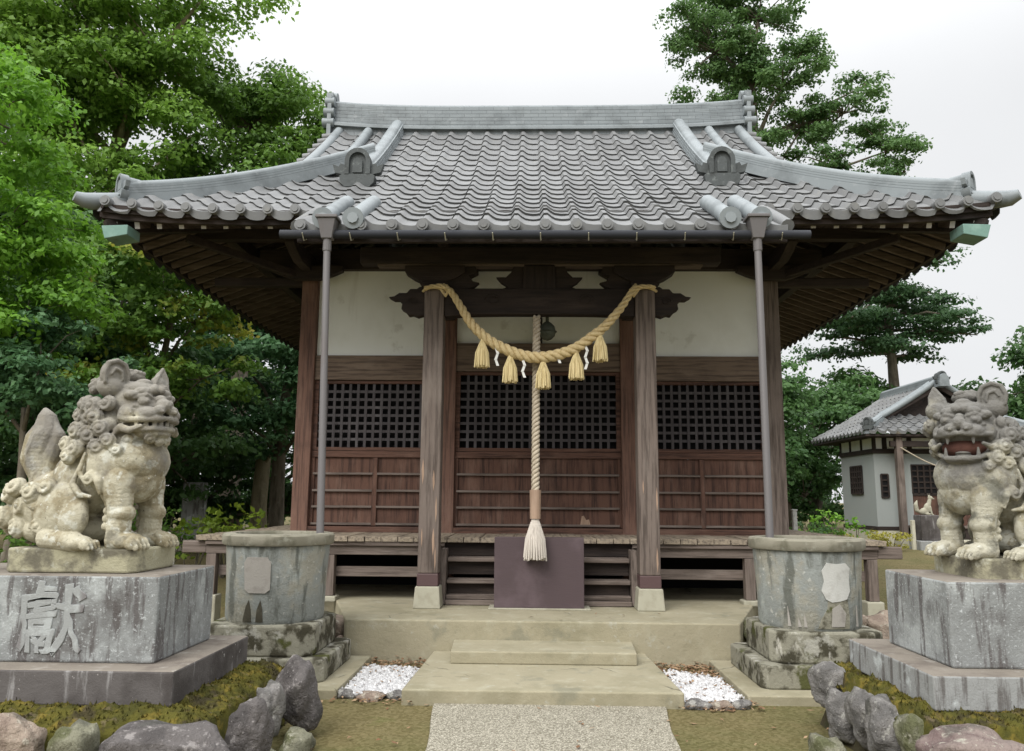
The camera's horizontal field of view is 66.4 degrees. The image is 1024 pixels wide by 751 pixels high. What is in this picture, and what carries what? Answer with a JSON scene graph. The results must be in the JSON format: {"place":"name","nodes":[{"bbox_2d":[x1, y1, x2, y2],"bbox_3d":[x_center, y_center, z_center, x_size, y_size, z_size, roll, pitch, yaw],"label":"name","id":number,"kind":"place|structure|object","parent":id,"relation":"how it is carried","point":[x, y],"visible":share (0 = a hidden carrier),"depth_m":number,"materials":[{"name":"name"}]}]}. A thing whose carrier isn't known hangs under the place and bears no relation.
{"place":"outdoors","nodes":[
{"label":"outdoors","id":0,"kind":"place"},
{"bbox_2d":[0,498,934,750],"bbox_3d":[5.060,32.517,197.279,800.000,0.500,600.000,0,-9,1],"label":"ground","id":1,"kind":"structure","parent":0,"point":[365,725],"depth_m":5.78,"materials":[{"name":"brown soil"}]},
{"bbox_2d":[0,712,47,750],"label":"boulder","id":2,"kind":"object","parent":1,"relation":"on","point":[18,732],"visible":1,"depth_m":4.12,"materials":[{"name":"beige stone"}]},
{"bbox_2d":[0,97,55,505],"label":"broadleaf tree","id":3,"kind":"object","parent":1,"relation":"on","point":[12,431],"visible":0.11,"depth_m":14.31,"materials":[{"name":"green plant"}]},
{"bbox_2d":[0,41,125,375],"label":"broadleaf tree","id":4,"kind":"object","parent":1,"relation":"on","point":[23,241],"visible":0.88,"depth_m":11.80,"materials":[{"name":"green plant"}]},
{"bbox_2d":[0,303,140,562],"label":"broadleaf tree","id":5,"kind":"object","parent":1,"relation":"on","point":[23,379],"visible":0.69,"depth_m":11.25,"materials":[{"name":"green plant"}]},
{"bbox_2d":[46,719,99,750],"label":"boulder","id":6,"kind":"object","parent":1,"relation":"on","point":[80,735],"visible":0.99,"depth_m":4.11,"materials":[{"name":"stone"}]},
{"bbox_2d":[0,530,175,564],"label":"shrub","id":7,"kind":"object","parent":1,"relation":"on","point":[16,542],"visible":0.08,"depth_m":10.79,"materials":[{"name":"green plant"}]},
{"bbox_2d":[32,503,196,562],"bbox_3d":[-7.497,2.965,14.342,3.401,1.392,1.233,3,-9,-13],"label":"shrub","id":8,"kind":"object","parent":1,"relation":"on","point":[165,528],"visible":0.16,"depth_m":14.48,"materials":[{"name":"green plant"}]},
{"bbox_2d":[0,191,262,501],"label":"evergreen tree","id":9,"kind":"object","parent":1,"relation":"on","point":[206,450],"visible":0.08,"depth_m":16.96,"materials":[{"name":"green plant"}]},
{"bbox_2d":[0,482,291,533],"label":"hedge","id":10,"kind":"object","parent":1,"relation":"on","point":[246,522],"visible":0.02,"depth_m":24.49,"materials":[{"name":"green plant"}]},
{"bbox_2d":[0,263,296,521],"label":"evergreen tree","id":11,"kind":"object","parent":1,"relation":"on","point":[288,477],"visible":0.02,"depth_m":26.84,"materials":[{"name":"green plant"}]},
{"bbox_2d":[1,343,296,541],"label":"evergreen tree","id":12,"kind":"object","parent":1,"relation":"on","point":[237,468],"visible":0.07,"depth_m":20.44,"materials":[{"name":"green plant"}]},
{"bbox_2d":[0,0,300,321],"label":"zelkova tree","id":13,"kind":"object","parent":1,"relation":"on","point":[114,75],"visible":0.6,"depth_m":22.12,"materials":[{"name":"green plant"}]},
{"bbox_2d":[39,234,270,531],"bbox_3d":[-7.169,0.252,15.594,4.477,7.146,3.646,0,-9,1],"label":"maple tree","id":14,"kind":"object","parent":1,"relation":"on","point":[149,286],"visible":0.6,"depth_m":15.40,"materials":[{"name":"green plant"}]},
{"bbox_2d":[175,482,207,550],"bbox_3d":[-7.085,3.181,17.399,0.800,1.600,0.600,0,-9,1],"label":"memorial stone","id":15,"kind":"object","parent":1,"relation":"on","point":[194,508],"visible":0.34,"depth_m":17.34,"materials":[{"name":"stone"}]},
{"bbox_2d":[171,502,267,577],"bbox_3d":[-5.146,2.989,14.113,2.540,1.403,1.217,-2,-9,16],"label":"shrub","id":16,"kind":"object","parent":1,"relation":"on","point":[212,523],"visible":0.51,"depth_m":14.03,"materials":[{"name":"green plant"}]},
{"bbox_2d":[147,52,331,532],"bbox_3d":[-8.398,-2.652,24.210,8.114,15.162,5.883,0,-9,1],"label":"zelkova tree","id":17,"kind":"object","parent":1,"relation":"on","point":[257,112],"visible":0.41,"depth_m":24.10,"materials":[{"name":"green plant"}]},
{"bbox_2d":[181,306,298,527],"bbox_3d":[-5.678,0.211,19.294,5.527,8.178,3.862,4,-10,-22],"label":"evergreen tree","id":18,"kind":"object","parent":1,"relation":"on","point":[278,419],"visible":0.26,"depth_m":18.72,"materials":[{"name":"green plant"}]},
{"bbox_2d":[224,696,274,750],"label":"boulder","id":19,"kind":"object","parent":1,"relation":"on","point":[251,724],"visible":0.94,"depth_m":4.42,"materials":[{"name":"grey stone"}]},
{"bbox_2d":[249,449,270,528],"bbox_3d":[-6.409,3.146,19.919,0.488,2.571,0.480,0,-9,1],"label":"cut tree trunk","id":20,"kind":"object","parent":1,"relation":"on","point":[259,496],"visible":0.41,"depth_m":19.83,"materials":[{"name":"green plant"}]},
{"bbox_2d":[256,679,285,736],"bbox_3d":[-1.580,2.181,5.111,0.177,0.349,0.270,0,-9,1],"label":"boulder","id":21,"kind":"object","parent":1,"relation":"on","point":[272,694],"visible":0.68,"depth_m":5.06,"materials":[{"name":"grey stone"}]},
{"bbox_2d":[210,531,370,699],"bbox_3d":[-2.231,2.132,7.249,1.620,1.328,1.430,0,-9,1],"label":"rain basin","id":22,"kind":"object","parent":1,"relation":"on","point":[275,613],"visible":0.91,"depth_m":6.94,"materials":[{"name":"stone"}]},
{"bbox_2d":[279,726,315,750],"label":"boulder","id":23,"kind":"object","parent":1,"relation":"on","point":[296,738],"visible":0.99,"depth_m":5.01,"materials":[{"name":"stone"}]},
{"bbox_2d":[275,654,322,731],"bbox_3d":[-1.495,2.223,5.454,0.332,0.544,0.358,-5,-10,29],"label":"boulder","id":24,"kind":"object","parent":1,"relation":"on","point":[296,678],"visible":0.86,"depth_m":5.35,"materials":[{"name":"grey stone"}]},
{"bbox_2d":[335,614,343,636],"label":"boulder","id":25,"kind":"object","parent":1,"relation":"on","point":[339,629],"visible":0.17,"depth_m":8.08,"materials":[{"name":"stone"}]},
{"bbox_2d":[337,688,354,698],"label":"edging stone","id":26,"kind":"object","parent":1,"relation":"on","point":[345,693],"visible":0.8,"depth_m":6.46,"materials":[{"name":"grey stone"}]},
{"bbox_2d":[356,690,385,701],"bbox_3d":[-1.158,2.643,6.431,0.226,0.092,0.174,0,-9,1],"label":"edging stone","id":27,"kind":"object","parent":1,"relation":"on","point":[373,695],"visible":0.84,"depth_m":6.38,"materials":[{"name":"brown stone"}]},
{"bbox_2d":[342,663,419,697],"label":"white gravel","id":28,"kind":"structure","parent":1,"relation":"on","point":[385,674],"depth_m":6.95,"materials":[{"name":"white gravel"}]},
{"bbox_2d":[386,689,401,699],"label":"edging stone","id":29,"kind":"object","parent":1,"relation":"on","point":[396,694],"visible":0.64,"depth_m":6.43,"materials":[{"name":"grey stone"}]},
{"bbox_2d":[324,584,757,666],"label":"stone platform","id":30,"kind":"structure","parent":1,"relation":"on","point":[688,626],"depth_m":7.92,"materials":[{"name":"stone"}]},
{"bbox_2d":[488,536,590,610],"bbox_3d":[0.312,2.239,8.895,1.140,0.790,0.300,0,-9,1],"label":"offering box","id":31,"kind":"object","parent":30,"relation":"on","point":[555,581],"visible":0.97,"depth_m":8.79,"materials":[{"name":"wood"}]},
{"bbox_2d":[72,90,1021,621],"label":"shrine hall","id":32,"kind":"structure","parent":30,"relation":"on","point":[720,226],"depth_m":10.74,"materials":[{"name":"tile"}]},
{"bbox_2d":[312,380,421,450],"bbox_3d":[-1.884,0.568,10.986,1.780,0.986,0.140,0,-9,1],"label":"lattice window","id":33,"kind":"structure","parent":32,"relation":"in","point":[362,415],"depth_m":10.98,"materials":[{"name":"black wood"}]},
{"bbox_2d":[455,372,620,452],"bbox_3d":[0.361,0.513,10.938,2.290,1.116,0.140,0,-9,1],"label":"lattice window","id":34,"kind":"structure","parent":32,"relation":"in","point":[492,415],"depth_m":10.93,"materials":[{"name":"black wood"}]},
{"bbox_2d":[422,283,657,389],"bbox_3d":[0.321,-0.440,9.225,2.835,1.265,0.542,0,-9,1],"label":"straw festoon rope","id":35,"kind":"object","parent":32,"relation":"hanging from","point":[543,358],"visible":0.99,"depth_m":8.98,"materials":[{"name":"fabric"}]},
{"bbox_2d":[523,315,556,560],"bbox_3d":[0.349,0.513,9.130,0.266,3.200,0.645,-4,-10,24],"label":"bell rope","id":36,"kind":"object","parent":32,"relation":"hanging from","point":[535,545],"visible":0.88,"depth_m":8.86,"materials":[{"name":"beige fabric"}]},
{"bbox_2d":[657,382,761,453],"bbox_3d":[2.605,0.585,10.870,1.780,0.986,0.140,0,-9,1],"label":"lattice window","id":37,"kind":"structure","parent":32,"relation":"in","point":[693,417],"depth_m":10.86,"materials":[{"name":"black wood"}]},
{"bbox_2d":[743,617,747,641],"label":"boulder","id":38,"kind":"object","parent":30,"relation":"on","point":[744,631],"visible":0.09,"depth_m":8.07,"materials":[{"name":"stone"}]},
{"bbox_2d":[401,651,683,709],"bbox_3d":[0.262,2.719,7.038,2.259,0.142,1.620,0,-9,1],"label":"stone step","id":39,"kind":"object","parent":1,"relation":"on","point":[438,677],"visible":0.88,"depth_m":6.45,"materials":[{"name":"stone"}]},
{"bbox_2d":[450,640,636,665],"bbox_3d":[0.300,2.671,7.551,1.789,0.113,0.620,0,-9,1],"label":"stone step","id":40,"kind":"object","parent":39,"relation":"on","point":[526,652],"visible":1,"depth_m":7.27,"materials":[{"name":"stone"}]},
{"bbox_2d":[313,613,828,750],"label":"leaf litter","id":41,"kind":"object","parent":1,"relation":"on","point":[696,666],"visible":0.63,"depth_m":7.37,"materials":[{"name":"plant"}]},
{"bbox_2d":[684,698,712,709],"bbox_3d":[1.486,2.639,6.259,0.242,0.101,0.149,0,-9,1],"label":"edging stone","id":42,"kind":"object","parent":1,"relation":"on","point":[693,703],"visible":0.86,"depth_m":6.20,"materials":[{"name":"grey stone"}]},
{"bbox_2d":[663,669,744,702],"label":"white gravel","id":43,"kind":"structure","parent":1,"relation":"on","point":[711,692],"depth_m":6.74,"materials":[{"name":"white gravel"}]},
{"bbox_2d":[711,700,734,710],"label":"edging stone","id":44,"kind":"object","parent":1,"relation":"on","point":[725,704],"visible":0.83,"depth_m":6.18,"materials":[{"name":"stone"}]},
{"bbox_2d":[732,699,751,709],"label":"edging stone","id":45,"kind":"object","parent":1,"relation":"on","point":[740,704],"visible":0.84,"depth_m":6.21,"materials":[{"name":"grey stone"}]},
{"bbox_2d":[652,0,932,529],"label":"zelkova tree","id":46,"kind":"object","parent":1,"relation":"on","point":[754,70],"visible":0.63,"depth_m":27.17,"materials":[{"name":"green plant"}]},
{"bbox_2d":[791,509,797,529],"bbox_3d":[5.459,3.149,15.062,0.100,1.130,0.100,0,-9,1],"label":"marker post","id":47,"kind":"object","parent":1,"relation":"on","point":[794,520],"visible":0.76,"depth_m":15.09,"materials":[{"name":"white stone"}]},
{"bbox_2d":[709,535,882,706],"bbox_3d":[2.747,2.151,7.121,1.620,1.328,1.430,0,-9,1],"label":"rain basin","id":48,"kind":"object","parent":1,"relation":"on","point":[809,594],"visible":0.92,"depth_m":6.80,"materials":[{"name":"stone"}]},
{"bbox_2d":[781,355,824,494],"bbox_3d":[7.477,2.170,23.482,3.110,5.630,4.037,-8,-12,43],"label":"evergreen tree","id":49,"kind":"object","parent":1,"relation":"on","point":[793,401],"visible":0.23,"depth_m":23.16,"materials":[{"name":"green plant"}]},
{"bbox_2d":[789,521,838,534],"bbox_3d":[7.187,3.780,18.436,1.122,0.781,1.938,-4,-10,24],"label":"shrub","id":50,"kind":"object","parent":1,"relation":"on","point":[827,529],"visible":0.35,"depth_m":18.12,"materials":[{"name":"green plant"}]},
{"bbox_2d":[797,492,843,531],"bbox_3d":[14.244,4.891,28.428,16.746,1.854,2.809,1,-9,-2],"label":"hedge","id":51,"kind":"object","parent":1,"relation":"on","point":[832,506],"visible":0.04,"depth_m":27.77,"materials":[{"name":"green plant"}]},
{"bbox_2d":[808,732,846,750],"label":"boulder","id":52,"kind":"object","parent":1,"relation":"on","point":[817,742],"visible":1,"depth_m":5.00,"materials":[{"name":"stone"}]},
{"bbox_2d":[798,509,869,537],"bbox_3d":[8.203,3.910,19.957,1.810,1.014,0.878,0,-9,1],"label":"fern shrub","id":53,"kind":"object","parent":1,"relation":"on","point":[833,517],"visible":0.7,"depth_m":19.90,"materials":[{"name":"green plant"}]},
{"bbox_2d":[782,370,888,533],"bbox_3d":[10.703,2.524,26.375,5.438,5.894,4.339,0,-9,1],"label":"evergreen tree","id":54,"kind":"object","parent":1,"relation":"on","point":[834,408],"visible":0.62,"depth_m":25.86,"materials":[{"name":"green plant"}]},
{"bbox_2d":[825,688,854,744],"bbox_3d":[2.269,2.333,5.359,0.214,0.350,0.320,0,-9,1],"label":"boulder","id":55,"kind":"object","parent":1,"relation":"on","point":[840,727],"visible":0.66,"depth_m":5.30,"materials":[{"name":"grey stone"}]},
{"bbox_2d":[820,710,866,750],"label":"earth bank","id":56,"kind":"structure","parent":1,"relation":"on","point":[855,746],"depth_m":5.29,"materials":[{"name":"brown soil"}]},
{"bbox_2d":[807,661,845,707],"bbox_3d":[2.301,2.241,5.683,0.258,0.322,0.331,0,-9,1],"label":"boulder","id":57,"kind":"object","parent":56,"relation":"on","point":[824,677],"visible":0.59,"depth_m":5.62,"materials":[{"name":"grey stone"}]},
{"bbox_2d":[844,686,872,750],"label":"boulder","id":58,"kind":"object","parent":56,"relation":"on","point":[854,702],"visible":0.54,"depth_m":5.02,"materials":[{"name":"grey stone"}]},
{"bbox_2d":[864,694,900,750],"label":"boulder","id":59,"kind":"object","parent":56,"relation":"on","point":[881,712],"visible":0.7,"depth_m":4.68,"materials":[{"name":"grey stone"}]},
{"bbox_2d":[893,713,923,750],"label":"boulder","id":60,"kind":"object","parent":56,"relation":"on","point":[909,730],"visible":0.81,"depth_m":4.43,"materials":[{"name":"stone"}]},
{"bbox_2d":[813,660,1023,743],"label":"moss","id":61,"kind":"object","parent":56,"relation":"on","point":[1006,725],"visible":0.27,"depth_m":4.46,"materials":[{"name":"green plant"}]},
{"bbox_2d":[849,569,1023,711],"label":"stone pedestal","id":62,"kind":"object","parent":61,"relation":"on","point":[953,642],"visible":0.89,"depth_m":4.77,"materials":[{"name":"stone"}]},
{"bbox_2d":[922,381,1023,579],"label":"lion statue","id":63,"kind":"object","parent":62,"relation":"on","point":[976,447],"visible":1,"depth_m":5.14,"materials":[{"name":"grey stone"}]},
{"bbox_2d":[915,723,1023,750],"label":"boulder","id":64,"kind":"object","parent":56,"relation":"on","point":[965,737],"visible":1,"depth_m":4.12,"materials":[{"name":"stone"}]},
{"bbox_2d":[862,614,867,625],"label":"boulder","id":65,"kind":"object","parent":1,"relation":"on","point":[864,619],"visible":0.09,"depth_m":7.91,"materials":[{"name":"beige stone"}]},
{"bbox_2d":[866,610,889,638],"bbox_3d":[3.821,2.664,8.184,0.404,0.414,0.393,0,-9,1],"label":"boulder","id":66,"kind":"object","parent":1,"relation":"on","point":[878,621],"visible":0.25,"depth_m":8.07,"materials":[{"name":"beige stone"}]},
{"bbox_2d":[844,530,913,549],"bbox_3d":[8.517,3.882,18.340,1.739,0.576,1.004,0,-9,1],"label":"clipped shrub","id":67,"kind":"object","parent":1,"relation":"on","point":[880,536],"visible":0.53,"depth_m":18.18,"materials":[{"name":"yellow plant"}]},
{"bbox_2d":[781,246,993,433],"bbox_3d":[15.259,-0.164,32.020,7.853,12.823,6.712,0,-9,1],"label":"conifer tree","id":68,"kind":"object","parent":1,"relation":"on","point":[887,320],"visible":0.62,"depth_m":31.29,"materials":[{"name":"green plant"}]},
{"bbox_2d":[785,325,1023,513],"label":"evergreen tree","id":69,"kind":"object","parent":1,"relation":"on","point":[1015,358],"visible":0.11,"depth_m":31.83,"materials":[{"name":"green plant"}]},
{"bbox_2d":[910,520,916,549],"bbox_3d":[9.718,3.884,18.940,0.080,0.750,0.100,0,-9,1],"label":"white slab post","id":70,"kind":"object","parent":1,"relation":"on","point":[913,533],"visible":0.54,"depth_m":18.90,"materials":[{"name":"white stone"}]},
{"bbox_2d":[811,371,1023,546],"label":"shrine","id":71,"kind":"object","parent":1,"relation":"on","point":[887,481],"visible":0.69,"depth_m":20.69,"materials":[{"name":"paint"}]},
{"bbox_2d":[849,465,863,494],"bbox_3d":[9.586,2.902,21.706,0.095,0.790,0.790,0,-9,1],"label":"lattice window","id":72,"kind":"structure","parent":71,"relation":"in","point":[856,472],"depth_m":21.67,"materials":[{"name":"brown wood"}]},
{"bbox_2d":[880,474,889,497],"bbox_3d":[9.794,2.901,20.565,0.220,0.640,0.092,0,-9,1],"label":"side slit window","id":73,"kind":"structure","parent":71,"relation":"in","point":[884,478],"depth_m":20.53,"materials":[{"name":"brown wood"}]},
{"bbox_2d":[900,447,935,465],"bbox_3d":[11.404,2.335,20.051,2.795,0.982,0.036,0,-9,1],"label":"straw rope","id":74,"kind":"object","parent":71,"relation":"hanging from","point":[917,457],"visible":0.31,"depth_m":20.11,"materials":[{"name":"beige fabric"}]},
{"bbox_2d":[910,464,937,493],"bbox_3d":[11.406,2.740,20.586,1.820,0.790,0.080,0,-9,1],"label":"lattice window","id":75,"kind":"structure","parent":71,"relation":"in","point":[922,480],"depth_m":20.58,"materials":[{"name":"brown wood"}]},
{"bbox_2d":[910,454,937,463],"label":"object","id":76,"kind":"structure","parent":71,"relation":"in","point":[927,457],"depth_m":20.67,"materials":[{"name":"paint"}]},
{"bbox_2d":[909,515,940,549],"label":"stone pillar","id":77,"kind":"structure","parent":1,"relation":"on","point":[927,529],"depth_m":18.82,"materials":[{"name":"stone"}]},
{"bbox_2d":[914,495,933,514],"bbox_3d":[10.065,3.144,19.098,0.510,0.528,0.165,0,-9,1],"label":"fox statue","id":78,"kind":"object","parent":77,"relation":"on","point":[926,509],"visible":0.98,"depth_m":19.05,"materials":[{"name":"stone"}]},
{"bbox_2d":[1,0,1023,502],"label":"sky","id":79,"kind":"structure","parent":0,"point":[957,66],"materials":[{"name":"white"}]},
{"bbox_2d":[426,703,680,750],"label":"path","id":80,"kind":"structure","parent":0,"point":[486,727],"depth_m":5.59,"materials":[{"name":"beige gravel"}]},
{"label":"earth bank","id":81,"kind":"structure","parent":0,"visible":0},
{"bbox_2d":[0,658,284,750],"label":"moss","id":82,"kind":"object","parent":81,"relation":"on","point":[223,698],"visible":0.28,"depth_m":4.58,"materials":[{"name":"green plant"}]},
{"bbox_2d":[0,563,247,706],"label":"stone pedestal","id":83,"kind":"object","parent":82,"relation":"on","point":[81,639],"visible":1,"depth_m":4.89,"materials":[{"name":"stone"}]},
{"bbox_2d":[0,358,179,572],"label":"lion statue","id":84,"kind":"object","parent":83,"relation":"on","point":[98,472],"visible":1,"depth_m":5.25,"materials":[{"name":"stone"}]},
{"bbox_2d":[99,720,229,750],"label":"boulder","id":85,"kind":"object","parent":81,"relation":"on","point":[154,735],"visible":1,"depth_m":4.09,"materials":[{"name":"grey stone"}]}
]}

